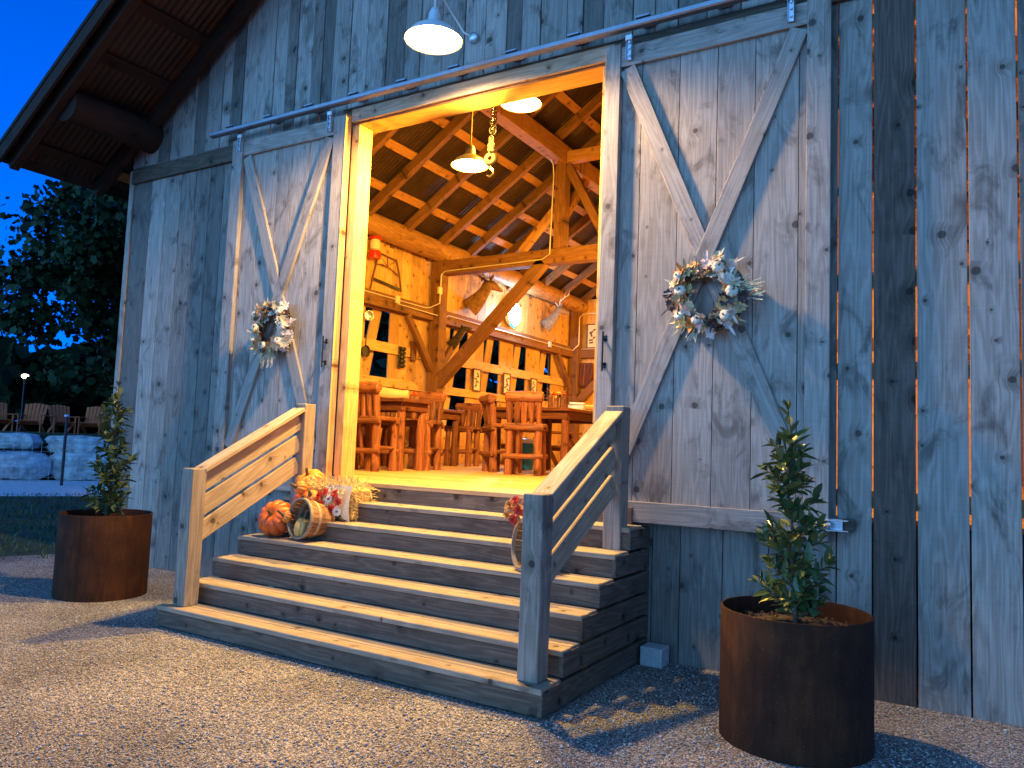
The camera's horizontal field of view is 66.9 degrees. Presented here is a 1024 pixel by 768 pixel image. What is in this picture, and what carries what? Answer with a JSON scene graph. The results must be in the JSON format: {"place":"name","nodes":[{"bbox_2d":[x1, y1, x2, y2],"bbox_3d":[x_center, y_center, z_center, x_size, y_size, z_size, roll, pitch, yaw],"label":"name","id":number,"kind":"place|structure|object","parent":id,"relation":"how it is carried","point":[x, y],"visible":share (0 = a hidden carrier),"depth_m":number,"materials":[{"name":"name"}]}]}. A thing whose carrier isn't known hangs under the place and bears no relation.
{"place":"outdoors","nodes":[
{"label":"outdoors","id":0,"kind":"place"},
{"bbox_2d":[0,429,101,476],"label":"terrace ground","id":1,"kind":"structure","parent":0,"point":[43,436],"depth_m":25.11,"materials":[{"name":"grey concrete"}]},
{"bbox_2d":[0,402,16,431],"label":"garden chair","id":2,"kind":"object","parent":1,"relation":"on","point":[4,419],"visible":0.95,"depth_m":26.35,"materials":[{"name":"brown wood"}]},
{"bbox_2d":[19,373,30,431],"bbox_3d":[-19.250,0.709,30.488,0.420,2.320,0.420,-1,-5,31],"label":"yard lamp","id":3,"kind":"object","parent":1,"relation":"on","point":[23,375],"visible":0.83,"depth_m":30.47,"materials":[{"name":"black metal"}]},
{"bbox_2d":[16,403,48,432],"bbox_3d":[-16.262,1.159,26.277,0.860,1.048,0.938,4,-5,-19],"label":"garden chair","id":4,"kind":"object","parent":1,"relation":"on","point":[32,420],"visible":0.93,"depth_m":26.46,"materials":[{"name":"brown wood"}]},
{"bbox_2d":[0,335,81,431],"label":"leafy tree","id":5,"kind":"object","parent":1,"relation":"on","point":[14,354],"visible":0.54,"depth_m":33.55,"materials":[{"name":"green plant"}]},
{"bbox_2d":[10,336,113,433],"bbox_3d":[-19.805,0.123,37.220,7.877,5.389,7.712,1,-5,19],"label":"leafy tree","id":6,"kind":"object","parent":1,"relation":"on","point":[90,398],"visible":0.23,"depth_m":34.38,"materials":[{"name":"green plant"}]},
{"bbox_2d":[47,405,76,433],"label":"garden chair","id":7,"kind":"object","parent":1,"relation":"on","point":[58,421],"visible":0.82,"depth_m":27.33,"materials":[{"name":"brown wood"}]},
{"bbox_2d":[76,406,107,434],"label":"garden chair","id":8,"kind":"object","parent":1,"relation":"on","point":[89,422],"visible":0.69,"depth_m":27.43,"materials":[{"name":"brown wood"}]},
{"bbox_2d":[0,478,104,559],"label":"lawn","id":9,"kind":"structure","parent":0,"point":[26,531],"depth_m":13.11,"materials":[{"name":"plant"}]},
{"bbox_2d":[0,179,127,391],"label":"leafy tree","id":10,"kind":"object","parent":9,"relation":"on","point":[83,269],"visible":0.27,"depth_m":13.98,"materials":[{"name":"green plant"}]},
{"bbox_2d":[100,310,388,386],"bbox_3d":[-10.283,-0.561,33.093,11.847,9.954,12.371,2,-5,4],"label":"leafy tree","id":11,"kind":"object","parent":9,"relation":"on","point":[378,368],"visible":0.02,"depth_m":33.53,"materials":[{"name":"green plant"}]},
{"bbox_2d":[365,307,523,432],"bbox_3d":[-4.667,-0.426,40.085,11.933,11.155,11.925,7,-6,-43],"label":"leafy tree","id":12,"kind":"object","parent":9,"relation":"on","point":[459,380],"visible":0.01,"depth_m":37.90,"materials":[{"name":"green plant"}]},
{"bbox_2d":[453,345,547,423],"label":"leafy tree","id":13,"kind":"object","parent":9,"relation":"on","point":[521,365],"depth_m":43.36,"materials":[{"name":"green plant"}]},
{"bbox_2d":[0,480,105,495],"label":"gravel path","id":14,"kind":"structure","parent":0,"point":[53,487],"depth_m":20.74,"materials":[{"name":"grey gravel"}]},
{"bbox_2d":[0,415,107,485],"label":"wire fence","id":15,"kind":"object","parent":14,"relation":"on","point":[63,460],"visible":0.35,"depth_m":21.81,"materials":[{"name":"black metal"}]},
{"bbox_2d":[0,0,547,420],"label":"sky","id":16,"kind":"structure","parent":0,"point":[33,33],"materials":[{"name":"blue"}]},
{"bbox_2d":[380,387,408,397],"bbox_3d":[-1.742,0.127,11.008,0.553,0.207,0.164,2,-5,7],"label":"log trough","id":17,"kind":"object","parent":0,"point":[385,392],"visible":0.54,"depth_m":10.94,"materials":[{"name":"beige wood"}]},
{"bbox_2d":[409,391,418,399],"bbox_3d":[-1.405,0.174,11.178,0.180,0.132,0.180,-1,-5,31],"label":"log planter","id":18,"kind":"object","parent":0,"point":[414,396],"visible":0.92,"depth_m":11.12,"materials":[{"name":"brown wood"}]},
{"bbox_2d":[0,554,1023,767],"bbox_3d":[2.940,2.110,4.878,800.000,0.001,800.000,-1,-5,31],"label":"ground","id":19,"kind":"structure","parent":0,"point":[78,760],"depth_m":4.59,"materials":[{"name":"grey gravel"}]},
{"bbox_2d":[0,432,107,480],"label":"stone retaining wall","id":20,"kind":"structure","parent":19,"relation":"on","point":[81,443],"depth_m":23.99,"materials":[{"name":"stone"}]},
{"bbox_2d":[51,509,152,601],"bbox_3d":[-4.026,1.671,7.637,0.830,0.805,0.830,-1,-5,31],"label":"steel planter","id":21,"kind":"object","parent":19,"relation":"on","point":[100,557],"visible":0.98,"depth_m":7.30,"materials":[{"name":"metal"}]},
{"bbox_2d":[80,380,140,515],"bbox_3d":[-4.003,0.665,7.707,0.539,1.424,0.538,-1,-5,31],"label":"potted shrub","id":22,"kind":"object","parent":21,"relation":"on","point":[113,499],"visible":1,"depth_m":7.68,"materials":[{"name":"green plant"}]},
{"bbox_2d":[157,404,649,717],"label":"porch stairs","id":23,"kind":"structure","parent":19,"relation":"on","point":[575,498],"depth_m":5.79,"materials":[{"name":"brown wood"}]},
{"bbox_2d":[258,500,293,536],"bbox_3d":[-2.165,1.234,7.106,0.344,0.335,0.312,-1,-5,31],"label":"pumpkin","id":24,"kind":"object","parent":23,"relation":"on","point":[271,523],"visible":0.8,"depth_m":7.01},
{"bbox_2d":[277,509,292,522],"bbox_3d":[-2.038,1.186,6.954,0.106,0.121,0.150,-1,-5,31],"label":"pumpkin","id":25,"kind":"object","parent":23,"relation":"on","point":[287,516],"visible":1,"depth_m":6.94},
{"bbox_2d":[293,490,306,510],"bbox_3d":[-1.947,1.113,7.303,0.210,0.225,0.220,7,-6,-44],"label":"pumpkin","id":26,"kind":"object","parent":23,"relation":"on","point":[299,496],"visible":0.11,"depth_m":7.26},
{"bbox_2d":[290,481,306,494],"bbox_3d":[-1.984,0.963,7.185,0.126,0.128,0.177,-1,-5,31],"label":"gourd","id":27,"kind":"object","parent":26,"relation":"on","point":[300,487],"visible":1,"depth_m":7.17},
{"bbox_2d":[294,467,323,489],"bbox_3d":[-1.966,0.940,7.531,0.294,0.274,0.278,-1,-5,31],"label":"pumpkin","id":28,"kind":"object","parent":23,"relation":"on","point":[309,473],"visible":0.43,"depth_m":7.46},
{"bbox_2d":[287,498,334,538],"bbox_3d":[-1.817,1.203,6.981,0.366,0.366,0.349,-1,-5,31],"label":"slat basket","id":29,"kind":"object","parent":23,"relation":"on","point":[320,516],"visible":0.83,"depth_m":6.91,"materials":[{"name":"brown wood"}]},
{"bbox_2d":[294,510,309,538],"bbox_3d":[-1.868,1.250,6.914,0.149,0.257,0.149,-1,-5,31],"label":"gourd","id":30,"kind":"object","parent":29,"relation":"in","point":[301,526],"visible":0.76,"depth_m":6.86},
{"bbox_2d":[315,487,343,515],"bbox_3d":[-1.655,1.089,7.037,0.352,0.315,0.122,-1,-5,31],"label":"flower bunch","id":31,"kind":"object","parent":29,"relation":"attached to","point":[334,498],"visible":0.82,"depth_m":6.99,"materials":[{"name":"red plant"}]},
{"bbox_2d":[302,474,379,521],"bbox_3d":[-1.633,1.089,7.291,0.784,0.474,0.468,-1,-5,31],"label":"straw bale","id":32,"kind":"object","parent":23,"relation":"on","point":[360,494],"visible":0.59,"depth_m":7.20,"materials":[{"name":"plant"}]},
{"bbox_2d":[304,489,318,501],"bbox_3d":[-1.836,1.036,7.135,0.181,0.152,0.133,-7,-10,63],"label":"gourd","id":33,"kind":"object","parent":32,"relation":"on","point":[310,494],"visible":0.59,"depth_m":7.11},
{"bbox_2d":[323,484,352,520],"bbox_3d":[-1.598,1.079,7.053,0.360,0.313,0.092,-1,-5,31],"label":"burlap cloth","id":34,"kind":"object","parent":32,"relation":"hanging from","point":[344,505],"visible":0.58,"depth_m":7.01,"materials":[{"name":"beige fabric"}]},
{"bbox_2d":[511,520,522,570],"bbox_3d":[0.184,1.192,5.730,0.290,0.367,0.367,4,-5,-21],"label":"slat basket","id":35,"kind":"object","parent":23,"relation":"on","point":[516,552],"visible":0.24,"depth_m":5.83,"materials":[{"name":"brown wood"}]},
{"bbox_2d":[503,495,523,525],"bbox_3d":[0.048,0.943,5.761,0.256,0.228,0.124,-1,-5,31],"label":"flower bunch","id":36,"kind":"object","parent":35,"relation":"on","point":[510,505],"visible":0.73,"depth_m":5.74,"materials":[{"name":"red plant"}]},
{"bbox_2d":[0,0,1023,726],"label":"timber barn","id":37,"kind":"structure","parent":19,"relation":"on","point":[844,178],"depth_m":6.29,"materials":[{"name":"grey wood"}]},
{"bbox_2d":[212,111,351,490],"bbox_3d":[-2.525,-0.860,8.321,1.734,3.990,0.144,-1,-5,31],"label":"sliding door","id":38,"kind":"structure","parent":37,"relation":"in","point":[286,229],"depth_m":8.33,"materials":[{"name":"grey wood"}]},
{"bbox_2d":[248,298,295,367],"bbox_3d":[-2.538,-0.542,8.174,0.703,0.771,0.217,-1,-5,31],"label":"door wreath","id":39,"kind":"object","parent":38,"relation":"attached to","point":[278,342],"depth_m":8.13,"materials":[{"name":"white plant"}]},
{"bbox_2d":[354,424,358,468],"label":"log chair","id":40,"kind":"object","parent":37,"relation":"on","point":[356,459],"visible":0.01,"depth_m":10.70,"materials":[{"name":"brown wood"}]},
{"bbox_2d":[361,335,369,356],"bbox_3d":[-2.565,-0.661,13.580,0.040,0.380,0.210,-1,-5,31],"label":"skillet","id":41,"kind":"object","parent":37,"relation":"hanging from","point":[365,350],"visible":1,"depth_m":13.59,"materials":[{"name":"metal"}]},
{"bbox_2d":[363,306,373,319],"bbox_3d":[-2.506,-1.259,13.512,0.170,0.305,0.100,5,-6,-35],"label":"hanging pot","id":42,"kind":"object","parent":37,"relation":"hanging from","point":[368,315],"visible":0.99,"depth_m":13.53,"materials":[{"name":"metal"}]},
{"bbox_2d":[358,414,387,465],"bbox_3d":[-2.198,0.755,12.848,0.581,1.182,0.602,1,-5,19],"label":"log chair","id":43,"kind":"object","parent":37,"relation":"on","point":[383,460],"visible":0.04,"depth_m":12.58,"materials":[{"name":"brown wood"}]},
{"bbox_2d":[368,235,381,259],"bbox_3d":[-2.408,-2.485,13.638,0.240,0.564,0.240,-1,-5,31],"label":"camping lantern","id":44,"kind":"object","parent":37,"relation":"hanging from","point":[374,253],"visible":0.93,"depth_m":13.56,"materials":[{"name":"red metal"}]},
{"bbox_2d":[355,381,399,471],"bbox_3d":[-1.893,0.571,10.412,0.581,1.182,0.602,0,-5,26],"label":"log chair","id":45,"kind":"object","parent":37,"relation":"on","point":[371,450],"visible":0.66,"depth_m":10.23,"materials":[{"name":"brown wood"}]},
{"bbox_2d":[362,412,395,467],"bbox_3d":[-2.124,0.688,11.974,0.581,1.182,0.602,-1,-5,33],"label":"log chair","id":46,"kind":"object","parent":37,"relation":"on","point":[389,414],"visible":0.08,"depth_m":11.96,"materials":[{"name":"brown wood"}]},
{"bbox_2d":[369,253,401,291],"bbox_3d":[-2.282,-1.979,14.112,0.035,0.769,0.903,-1,-5,31],"label":"bow saw","id":47,"kind":"object","parent":37,"relation":"attached to","point":[387,284],"visible":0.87,"depth_m":14.13,"materials":[{"name":"brown wood"}]},
{"bbox_2d":[398,346,405,367],"bbox_3d":[-2.042,-0.498,14.422,0.070,0.400,0.165,-1,-5,31],"label":"muffin pan","id":48,"kind":"object","parent":37,"relation":"attached to","point":[401,356],"visible":1,"depth_m":14.38,"materials":[{"name":"metal"}]},
{"bbox_2d":[380,398,433,470],"bbox_3d":[-2.261,0.728,11.417,2.180,1.000,0.697,-1,-5,31],"label":"log table","id":49,"kind":"object","parent":37,"relation":"on","point":[401,407],"visible":0.41,"depth_m":10.83,"materials":[{"name":"brown wood"}]},
{"bbox_2d":[410,341,416,360],"bbox_3d":[-1.869,-0.659,14.742,0.030,0.424,0.150,-1,-5,31],"label":"wall plaque","id":50,"kind":"object","parent":37,"relation":"hanging from","point":[413,351],"depth_m":14.71,"materials":[{"name":"brown wood"}]},
{"bbox_2d":[403,392,446,470],"bbox_3d":[-1.355,0.685,11.570,0.581,1.182,0.602,1,-5,17],"label":"log chair","id":51,"kind":"object","parent":37,"relation":"on","point":[436,451],"visible":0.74,"depth_m":11.63,"materials":[{"name":"brown wood"}]},
{"bbox_2d":[404,0,462,54],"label":"pendant lamp","id":52,"kind":"object","parent":37,"relation":"hanging from","point":[433,34],"visible":1,"depth_m":6.70,"materials":[{"name":"white metal"}]},
{"bbox_2d":[404,408,464,465],"bbox_3d":[-1.504,0.958,13.924,1.000,1.000,0.797,-1,-5,31],"label":"log table","id":53,"kind":"object","parent":37,"relation":"on","point":[453,415],"visible":0.34,"depth_m":13.88,"materials":[{"name":"brown wood"}]},
{"bbox_2d":[447,325,471,349],"bbox_3d":[-1.082,-0.935,15.666,0.495,0.500,0.233,1,-5,20],"label":"animal mount","id":54,"kind":"object","parent":37,"relation":"attached to","point":[454,341],"visible":1,"depth_m":15.62,"materials":[{"name":"fur"}]},
{"bbox_2d":[442,403,482,466],"bbox_3d":[-0.896,0.927,14.373,0.581,1.182,0.602,1,-5,20],"label":"log chair","id":55,"kind":"object","parent":37,"relation":"on","point":[468,427],"visible":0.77,"depth_m":14.39,"materials":[{"name":"brown wood"}]},
{"bbox_2d":[451,111,488,172],"bbox_3d":[-0.402,-3.479,8.301,0.400,2.393,0.400,-1,-5,31],"label":"pendant lamp","id":56,"kind":"object","parent":37,"relation":"hanging from","point":[470,161],"visible":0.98,"depth_m":8.16,"materials":[{"name":"gold metal"}]},
{"bbox_2d":[472,368,481,391],"bbox_3d":[-0.751,-0.084,16.600,0.025,0.488,0.300,-1,-5,31],"label":"framed picture","id":57,"kind":"object","parent":37,"relation":"attached to","point":[476,385],"visible":1,"depth_m":16.59,"materials":[{"name":"beige paper"}]},
{"bbox_2d":[463,272,502,315],"bbox_3d":[-0.614,-2.034,16.424,0.834,1.232,0.498,2,-5,6],"label":"deer head mount","id":58,"kind":"object","parent":37,"relation":"attached to","point":[474,303],"visible":0.81,"depth_m":16.25,"materials":[{"name":"brown fur"}]},
{"bbox_2d":[484,106,497,176],"bbox_3d":[-0.168,-3.372,7.775,0.098,2.671,0.139,6,-6,-38],"label":"chain hoist","id":59,"kind":"object","parent":37,"relation":"hanging from","point":[491,154],"visible":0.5,"depth_m":7.67,"materials":[{"name":"gold metal"}]},
{"bbox_2d":[479,394,522,472],"bbox_3d":[-0.175,0.750,11.824,0.602,1.182,0.581,4,-5,-16],"label":"log chair","id":60,"kind":"object","parent":37,"relation":"on","point":[490,452],"visible":0.71,"depth_m":11.60,"materials":[{"name":"brown wood"}]},
{"bbox_2d":[502,372,510,393],"bbox_3d":[-0.120,-0.005,17.653,0.025,0.488,0.300,-1,-5,31],"label":"framed picture","id":61,"kind":"object","parent":37,"relation":"attached to","point":[506,381],"visible":0.89,"depth_m":17.64,"materials":[{"name":"beige paper"}]},
{"bbox_2d":[505,304,520,327],"bbox_3d":[0.031,-1.595,17.796,0.098,0.639,0.600,-1,-5,31],"label":"wall floodlight","id":62,"kind":"object","parent":37,"relation":"attached to","point":[512,317],"depth_m":17.77,"materials":[{"name":"white glass"}]},
{"bbox_2d":[500,97,541,112],"bbox_3d":[0.145,-4.326,8.528,0.460,2.627,0.460,-1,-5,31],"label":"pendant lamp","id":63,"kind":"object","parent":37,"relation":"hanging from","point":[529,105],"visible":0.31,"depth_m":8.43,"materials":[{"name":"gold metal"}]},
{"bbox_2d":[502,391,547,475],"bbox_3d":[0.197,0.699,10.998,0.581,1.182,0.602,1,-5,11],"label":"log chair","id":64,"kind":"object","parent":37,"relation":"on","point":[522,401],"visible":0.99,"depth_m":10.80,"materials":[{"name":"brown wood"}]},
{"bbox_2d":[522,438,533,469],"bbox_3d":[0.227,1.219,13.502,0.320,0.545,0.320,-1,-5,31],"label":"blue cooler","id":65,"kind":"object","parent":37,"relation":"on","point":[527,447],"visible":0.6,"depth_m":13.37,"materials":[{"name":"plastic"}]},
{"bbox_2d":[530,378,536,391],"bbox_3d":[0.525,0.105,18.730,0.025,0.488,0.300,-1,-5,31],"label":"framed picture","id":66,"kind":"object","parent":37,"relation":"attached to","point":[533,384],"visible":0.66,"depth_m":18.72,"materials":[{"name":"beige paper"}]},
{"bbox_2d":[500,431,581,466],"bbox_3d":[0.712,1.407,16.763,1.590,0.773,1.900,-1,-5,31],"label":"picnic table","id":67,"kind":"object","parent":37,"relation":"on","point":[557,448],"visible":0.29,"depth_m":16.33,"materials":[{"name":"brown wood"}]},
{"bbox_2d":[496,407,592,470],"bbox_3d":[0.713,0.939,12.625,1.440,1.000,1.947,-1,-5,31],"label":"log table","id":68,"kind":"object","parent":37,"relation":"on","point":[565,417],"visible":0.43,"depth_m":11.93,"materials":[{"name":"brown wood"}]},
{"bbox_2d":[543,388,570,407],"bbox_3d":[0.705,0.223,11.985,0.425,0.325,0.437,-1,-5,31],"label":"log planter","id":69,"kind":"object","parent":68,"relation":"on","point":[557,400],"visible":0.94,"depth_m":11.86,"materials":[{"name":"brown wood"}]},
{"bbox_2d":[567,402,585,409],"bbox_3d":[1.011,0.346,12.078,0.274,0.108,0.231,1,-5,14],"label":"folded cloth","id":70,"kind":"object","parent":68,"relation":"on","point":[577,405],"visible":0.87,"depth_m":11.99,"materials":[{"name":"white fabric"}]},
{"bbox_2d":[541,291,569,331],"bbox_3d":[1.081,-1.789,19.283,0.714,1.043,0.427,1,-5,15],"label":"deer head mount","id":71,"kind":"object","parent":37,"relation":"attached to","point":[549,322],"visible":0.94,"depth_m":19.13,"materials":[{"name":"fur"}]},
{"bbox_2d":[579,363,593,386],"bbox_3d":[1.945,-0.238,20.275,0.375,0.620,0.125,-1,-5,31],"label":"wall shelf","id":72,"kind":"object","parent":37,"relation":"attached to","point":[585,374],"depth_m":20.24,"materials":[{"name":"brown wood"}]},
{"bbox_2d":[586,324,595,347],"bbox_3d":[2.122,-1.260,20.348,0.340,0.648,0.025,-1,-5,31],"label":"framed picture","id":73,"kind":"object","parent":37,"relation":"attached to","point":[591,328],"visible":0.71,"depth_m":20.37,"materials":[{"name":"beige paper"}]},
{"bbox_2d":[595,0,831,540],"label":"sliding door","id":74,"kind":"structure","parent":37,"relation":"in","point":[686,142],"depth_m":5.89,"materials":[{"name":"grey wood"}]},
{"bbox_2d":[661,248,765,341],"bbox_3d":[1.499,-0.658,5.780,0.787,0.711,0.196,-1,-5,31],"label":"door wreath","id":75,"kind":"object","parent":74,"relation":"attached to","point":[727,310],"depth_m":5.75,"materials":[{"name":"white plant"}]},
{"bbox_2d":[640,642,668,668],"bbox_3d":[1.073,2.041,5.829,0.170,0.140,0.170,-1,-5,31],"label":"concrete block","id":76,"kind":"object","parent":19,"relation":"on","point":[654,655],"depth_m":5.77,"materials":[{"name":"grey concrete"}]},
{"bbox_2d":[719,595,874,767],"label":"steel planter","id":77,"kind":"object","parent":19,"relation":"on","point":[800,693],"visible":0.91,"depth_m":4.10,"materials":[{"name":"metal"}]},
{"bbox_2d":[748,399,840,622],"bbox_3d":[1.644,0.753,4.542,0.535,1.324,0.476,-1,-5,31],"label":"potted shrub","id":78,"kind":"object","parent":77,"relation":"on","point":[796,572],"visible":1,"depth_m":4.48,"materials":[{"name":"green plant"}]},
{"bbox_2d":[584,405,592,410],"bbox_3d":[1.274,0.397,12.638,0.627,0.140,0.136,5,-5,-30],"label":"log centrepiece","id":79,"kind":"object","parent":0,"point":[589,407],"visible":0.13,"depth_m":12.56,"materials":[{"name":"beige wood"}]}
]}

